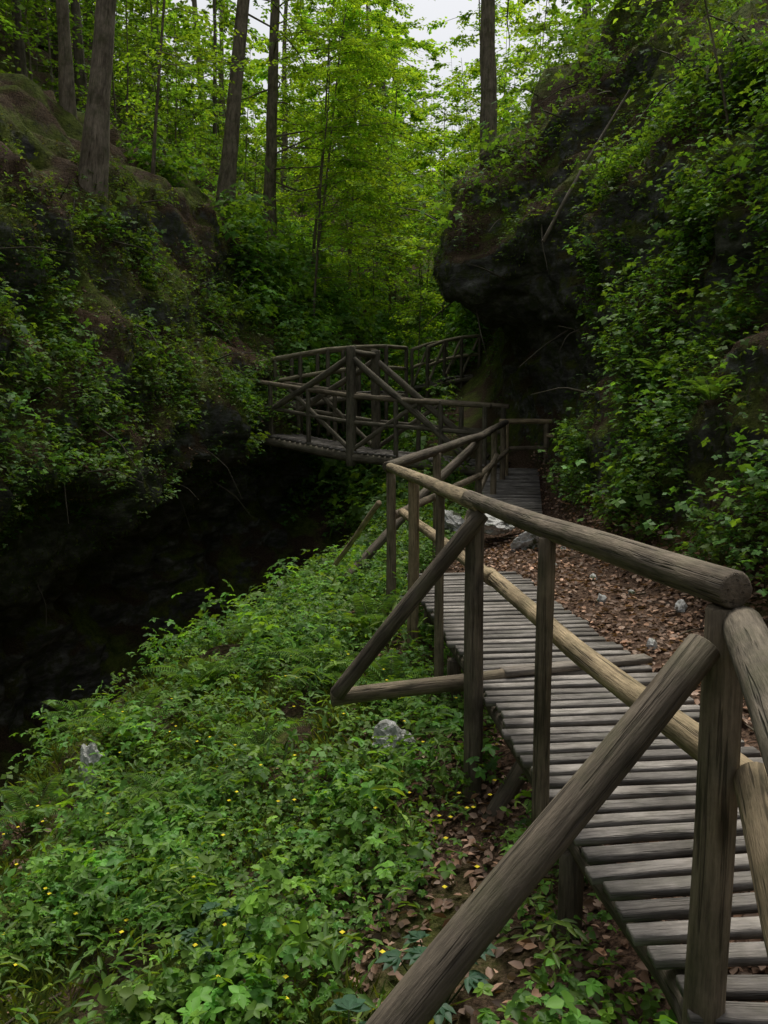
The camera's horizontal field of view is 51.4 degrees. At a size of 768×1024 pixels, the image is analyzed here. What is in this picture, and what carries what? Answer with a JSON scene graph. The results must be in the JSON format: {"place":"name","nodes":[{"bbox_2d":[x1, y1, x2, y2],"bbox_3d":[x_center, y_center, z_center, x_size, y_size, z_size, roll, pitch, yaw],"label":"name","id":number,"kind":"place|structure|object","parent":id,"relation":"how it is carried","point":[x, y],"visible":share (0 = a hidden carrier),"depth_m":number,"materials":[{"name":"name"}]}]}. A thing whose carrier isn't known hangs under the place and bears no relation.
{"place":"outdoors","nodes":[
{"label":"outdoors","id":0,"kind":"place"},
{"bbox_2d":[49,0,613,173],"label":"sky","id":1,"kind":"structure","parent":0,"point":[430,10],"materials":[{"name":"white"}]},
{"bbox_2d":[0,0,767,1023],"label":"terrain","id":2,"kind":"structure","parent":0,"point":[104,608],"depth_m":12.21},
{"bbox_2d":[0,773,71,824],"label":"fern","id":3,"kind":"object","parent":2,"relation":"on","point":[19,797],"visible":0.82,"depth_m":5.98,"materials":[{"name":"green plant"}]},
{"bbox_2d":[56,0,77,119],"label":"beech tree","id":4,"kind":"object","parent":2,"relation":"on","point":[66,88],"visible":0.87,"depth_m":15.17,"materials":[{"name":"brown plant"}]},
{"bbox_2d":[36,698,108,735],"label":"fern","id":5,"kind":"object","parent":2,"relation":"on","point":[71,707],"visible":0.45,"depth_m":7.92,"materials":[{"name":"green plant"}]},
{"bbox_2d":[79,742,104,792],"bbox_3d":[-2.349,2.063,6.406,0.214,0.416,0.196,-11,-12,9],"label":"limestone rock","id":6,"kind":"object","parent":2,"relation":"on","point":[86,758],"visible":0.45,"depth_m":6.37,"materials":[{"name":"grey stone"}]},
{"bbox_2d":[78,0,116,199],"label":"beech tree","id":7,"kind":"object","parent":2,"relation":"on","point":[95,151],"visible":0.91,"depth_m":13.20,"materials":[{"name":"brown plant"}]},
{"bbox_2d":[66,686,183,743],"bbox_3d":[-2.253,1.790,6.861,0.894,0.316,0.769,-5,9,-35],"label":"fern","id":8,"kind":"object","parent":2,"relation":"on","point":[116,724],"visible":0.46,"depth_m":6.88,"materials":[{"name":"green plant"}]},
{"bbox_2d":[77,0,256,173],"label":"young beech tree","id":9,"kind":"object","parent":2,"relation":"on","point":[136,101],"visible":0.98,"depth_m":16.67,"materials":[{"name":"green plant"}]},
{"bbox_2d":[120,765,214,813],"bbox_3d":[-1.486,1.912,5.438,0.624,0.191,0.642,0,7,0],"label":"fern","id":10,"kind":"object","parent":2,"relation":"on","point":[148,792],"visible":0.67,"depth_m":5.47,"materials":[{"name":"green plant"}]},
{"bbox_2d":[142,657,246,694],"bbox_3d":[-1.743,1.538,7.564,0.921,0.312,0.931,0,7,0],"label":"fern","id":11,"kind":"object","parent":2,"relation":"on","point":[189,678],"visible":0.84,"depth_m":7.49,"materials":[{"name":"green plant"}]},
{"bbox_2d":[178,902,272,964],"bbox_3d":[-0.680,1.931,3.575,0.432,0.282,0.343,6,9,41],"label":"hellebore plant","id":12,"kind":"object","parent":2,"relation":"on","point":[190,932],"visible":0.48,"depth_m":3.59,"materials":[{"name":"green plant"}]},
{"bbox_2d":[0,102,470,567],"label":"hillside plants","id":13,"kind":"object","parent":2,"relation":"on","point":[253,222],"visible":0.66,"depth_m":15.67,"materials":[{"name":"green plant"}]},
{"bbox_2d":[0,501,472,1023],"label":"grass","id":14,"kind":"structure","parent":2,"relation":"on","point":[44,994],"depth_m":5.15,"materials":[{"name":"green plant"}]},
{"bbox_2d":[2,655,497,1000],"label":"yellow flowers","id":15,"kind":"object","parent":2,"relation":"on","point":[341,931],"visible":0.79,"depth_m":4.04,"materials":[{"name":"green plant"}]},
{"bbox_2d":[224,614,291,640],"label":"fern","id":16,"kind":"object","parent":2,"relation":"on","point":[244,628],"visible":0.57,"depth_m":8.49,"materials":[{"name":"green plant"}]},
{"bbox_2d":[0,0,613,337],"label":"background forest","id":17,"kind":"object","parent":2,"relation":"on","point":[208,141],"visible":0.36,"depth_m":30.22,"materials":[{"name":"green plant"}]},
{"bbox_2d":[215,0,401,228],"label":"beech tree","id":18,"kind":"object","parent":2,"relation":"on","point":[227,172],"visible":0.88,"depth_m":19.88,"materials":[{"name":"green plant"}]},
{"bbox_2d":[162,0,473,238],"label":"beech tree","id":19,"kind":"object","parent":2,"relation":"on","point":[272,152],"visible":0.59,"depth_m":23.69,"materials":[{"name":"green plant"}]},
{"bbox_2d":[266,639,377,680],"bbox_3d":[-0.536,1.294,6.708,0.786,0.278,0.889,-7,10,-44],"label":"fern","id":20,"kind":"object","parent":2,"relation":"on","point":[308,651],"visible":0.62,"depth_m":6.75,"materials":[{"name":"green plant"}]},
{"bbox_2d":[239,0,418,280],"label":"young beech tree","id":21,"kind":"object","parent":2,"relation":"on","point":[289,99],"visible":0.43,"depth_m":25.56,"materials":[{"name":"green plant"}]},
{"bbox_2d":[0,455,676,1023],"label":"ground cover plants","id":22,"kind":"object","parent":2,"relation":"on","point":[252,995],"visible":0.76,"depth_m":4.46,"materials":[{"name":"green plant"}]},
{"bbox_2d":[219,715,305,761],"bbox_3d":[-0.924,1.659,5.874,0.626,0.221,0.604,5,8,34],"label":"fern","id":23,"kind":"object","parent":22,"relation":"on","point":[247,728],"visible":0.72,"depth_m":5.90,"materials":[{"name":"green plant"}]},
{"bbox_2d":[337,653,433,684],"bbox_3d":[0.072,1.277,6.078,0.779,0.251,0.791,-5,9,-38],"label":"fern","id":24,"kind":"object","parent":22,"relation":"on","point":[383,662],"visible":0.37,"depth_m":6.19,"materials":[{"name":"green plant"}]},
{"bbox_2d":[235,33,445,330],"bbox_3d":[-1.494,-8.586,21.971,5.516,8.404,7.207,-3,8,-24],"label":"young beech tree","id":25,"kind":"object","parent":2,"relation":"on","point":[350,50],"visible":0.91,"depth_m":21.54,"materials":[{"name":"green plant"}]},
{"bbox_2d":[327,994,370,1023],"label":"hellebore plant","id":26,"kind":"object","parent":2,"relation":"on","point":[351,1002],"visible":0.94,"depth_m":2.81,"materials":[{"name":"green plant"}]},
{"bbox_2d":[276,0,426,324],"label":"young beech tree","id":27,"kind":"object","parent":2,"relation":"on","point":[314,93],"visible":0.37,"depth_m":27.33,"materials":[{"name":"green plant"}]},
{"bbox_2d":[327,593,400,631],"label":"fern","id":28,"kind":"object","parent":2,"relation":"on","point":[360,611],"visible":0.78,"depth_m":7.70,"materials":[{"name":"green plant"}]},
{"bbox_2d":[283,0,451,296],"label":"young beech tree","id":29,"kind":"object","parent":2,"relation":"on","point":[349,25],"visible":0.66,"depth_m":24.42,"materials":[{"name":"green plant"}]},
{"bbox_2d":[249,346,510,476],"bbox_3d":[-0.429,-2.041,15.970,5.881,2.421,1.282,4,8,28],"label":"footbridge","id":30,"kind":"object","parent":2,"relation":"on","point":[350,451],"visible":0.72,"depth_m":15.62,"materials":[{"name":"brown wood"}]},
{"bbox_2d":[254,344,407,435],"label":"wooden railing","id":31,"kind":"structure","parent":30,"relation":"attached to","point":[299,356],"depth_m":17.99,"materials":[{"name":"brown wood"}]},
{"bbox_2d":[0,177,767,1023],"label":"leaf litter","id":32,"kind":"object","parent":2,"relation":"on","point":[524,943],"visible":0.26,"depth_m":4.73,"materials":[{"name":"plant"}]},
{"bbox_2d":[0,0,767,601],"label":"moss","id":33,"kind":"object","parent":2,"relation":"on","point":[310,314],"visible":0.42,"depth_m":11.54,"materials":[{"name":"green plant"}]},
{"bbox_2d":[0,0,767,1023],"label":"twigs","id":34,"kind":"object","parent":2,"relation":"on","point":[52,998],"visible":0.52,"depth_m":11.34,"materials":[{"name":"brown plant"}]},
{"bbox_2d":[321,17,452,329],"bbox_3d":[0.719,-12.703,31.445,7.479,12.403,7.830,1,7,8],"label":"young beech tree","id":35,"kind":"object","parent":2,"relation":"on","point":[435,52],"visible":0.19,"depth_m":31.14,"materials":[{"name":"green plant"}]},
{"bbox_2d":[372,719,416,762],"bbox_3d":[0.063,1.551,5.331,0.307,0.347,0.311,-27,31,-2],"label":"limestone rock","id":36,"kind":"object","parent":2,"relation":"on","point":[393,729],"visible":0.48,"depth_m":5.26,"materials":[{"name":"grey stone"}]},
{"bbox_2d":[386,288,448,389],"bbox_3d":[1.059,-4.863,23.556,2.423,3.600,2.323,-2,7,-19],"label":"young beech tree","id":37,"kind":"object","parent":2,"relation":"on","point":[433,303],"visible":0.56,"depth_m":23.57,"materials":[{"name":"green plant"}]},
{"bbox_2d":[379,101,477,323],"bbox_3d":[2.809,-10.803,29.669,6.132,8.400,6.128,0,7,0],"label":"young beech tree","id":38,"kind":"object","parent":2,"relation":"on","point":[438,128],"visible":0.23,"depth_m":29.33,"materials":[{"name":"green plant"}]},
{"bbox_2d":[375,931,497,1023],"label":"hellebore plant","id":39,"kind":"object","parent":2,"relation":"on","point":[413,955],"visible":0.51,"depth_m":2.90,"materials":[{"name":"green plant"}]},
{"bbox_2d":[410,334,480,416],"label":"wooden railing","id":40,"kind":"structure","parent":2,"relation":"on","point":[461,379],"depth_m":21.25,"materials":[{"name":"brown wood"}]},
{"bbox_2d":[445,510,464,535],"bbox_3d":[0.965,0.173,10.715,0.627,0.291,0.577,31,25,-39],"label":"limestone rock","id":41,"kind":"object","parent":2,"relation":"on","point":[454,521],"visible":0.57,"depth_m":10.53,"materials":[{"name":"grey stone"}]},
{"bbox_2d":[385,0,546,241],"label":"young beech tree","id":42,"kind":"object","parent":2,"relation":"on","point":[474,71],"visible":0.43,"depth_m":25.86,"materials":[{"name":"green plant"}]},
{"bbox_2d":[484,513,515,534],"bbox_3d":[1.455,0.147,10.345,0.513,0.273,1.050,11,8,32],"label":"limestone rock","id":43,"kind":"object","parent":2,"relation":"on","point":[494,526],"visible":0.53,"depth_m":10.03,"materials":[{"name":"grey stone"}]},
{"bbox_2d":[482,468,541,513],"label":"boardwalk","id":44,"kind":"structure","parent":2,"relation":"on","point":[519,487],"depth_m":12.89,"materials":[{"name":"grey wood"}]},
{"bbox_2d":[479,0,546,159],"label":"beech tree","id":45,"kind":"object","parent":2,"relation":"on","point":[488,81],"visible":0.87,"depth_m":19.31,"materials":[{"name":"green plant"}]},
{"bbox_2d":[510,532,538,551],"bbox_3d":[1.705,0.408,9.417,0.564,0.386,0.150,-36,29,24],"label":"limestone rock","id":46,"kind":"object","parent":2,"relation":"on","point":[525,540],"visible":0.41,"depth_m":9.35,"materials":[{"name":"grey stone"}]},
{"bbox_2d":[388,0,767,596],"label":"hillside plants","id":47,"kind":"object","parent":2,"relation":"on","point":[458,317],"visible":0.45,"depth_m":8.76,"materials":[{"name":"green plant"}]},
{"bbox_2d":[542,89,630,241],"bbox_3d":[2.919,-5.000,11.571,1.201,2.067,0.059,1,7,10],"label":"fallen branch","id":48,"kind":"object","parent":2,"relation":"on","point":[549,229],"visible":0.95,"depth_m":11.60,"materials":[{"name":"brown wood"}]},
{"bbox_2d":[407,571,767,1023],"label":"boardwalk","id":49,"kind":"structure","parent":2,"relation":"on","point":[652,796],"depth_m":3.33,"materials":[{"name":"grey wood"}]},
{"bbox_2d":[330,419,767,1023],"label":"log railing","id":50,"kind":"object","parent":49,"relation":"attached to","point":[724,659],"visible":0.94,"depth_m":2.07,"materials":[{"name":"brown wood"}]},
{"bbox_2d":[589,573,597,580],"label":"limestone rock","id":51,"kind":"object","parent":2,"relation":"on","point":[592,575],"visible":0.76,"depth_m":7.75,"materials":[{"name":"grey stone"}]},
{"bbox_2d":[596,593,606,602],"bbox_3d":[1.875,0.772,6.882,0.103,0.147,0.076,-3,8,-24],"label":"limestone rock","id":52,"kind":"object","parent":2,"relation":"on","point":[602,598],"visible":0.61,"depth_m":6.85,"materials":[{"name":"grey stone"}]},
{"bbox_2d":[646,638,657,649],"bbox_3d":[1.899,0.962,5.638,0.066,0.151,0.072,-8,-7,-28],"label":"limestone rock","id":53,"kind":"object","parent":2,"relation":"on","point":[651,642],"visible":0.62,"depth_m":5.62,"materials":[{"name":"grey stone"}]},
{"bbox_2d":[633,355,695,377],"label":"fern","id":54,"kind":"object","parent":2,"relation":"on","point":[650,365],"visible":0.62,"depth_m":8.22,"materials":[{"name":"green plant"}]},
{"bbox_2d":[675,599,687,611],"bbox_3d":[2.377,0.764,6.397,0.075,0.140,0.115,18,-42,-21],"label":"limestone rock","id":55,"kind":"object","parent":2,"relation":"on","point":[681,605],"visible":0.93,"depth_m":6.37,"materials":[{"name":"grey stone"}]},
{"bbox_2d":[610,0,767,139],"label":"sapling","id":56,"kind":"object","parent":2,"relation":"on","point":[642,2],"visible":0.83,"depth_m":8.48,"materials":[{"name":"green plant"}]},
{"bbox_2d":[676,375,741,399],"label":"fern","id":57,"kind":"object","parent":2,"relation":"on","point":[703,388],"visible":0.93,"depth_m":6.78,"materials":[{"name":"green plant"}]}
]}

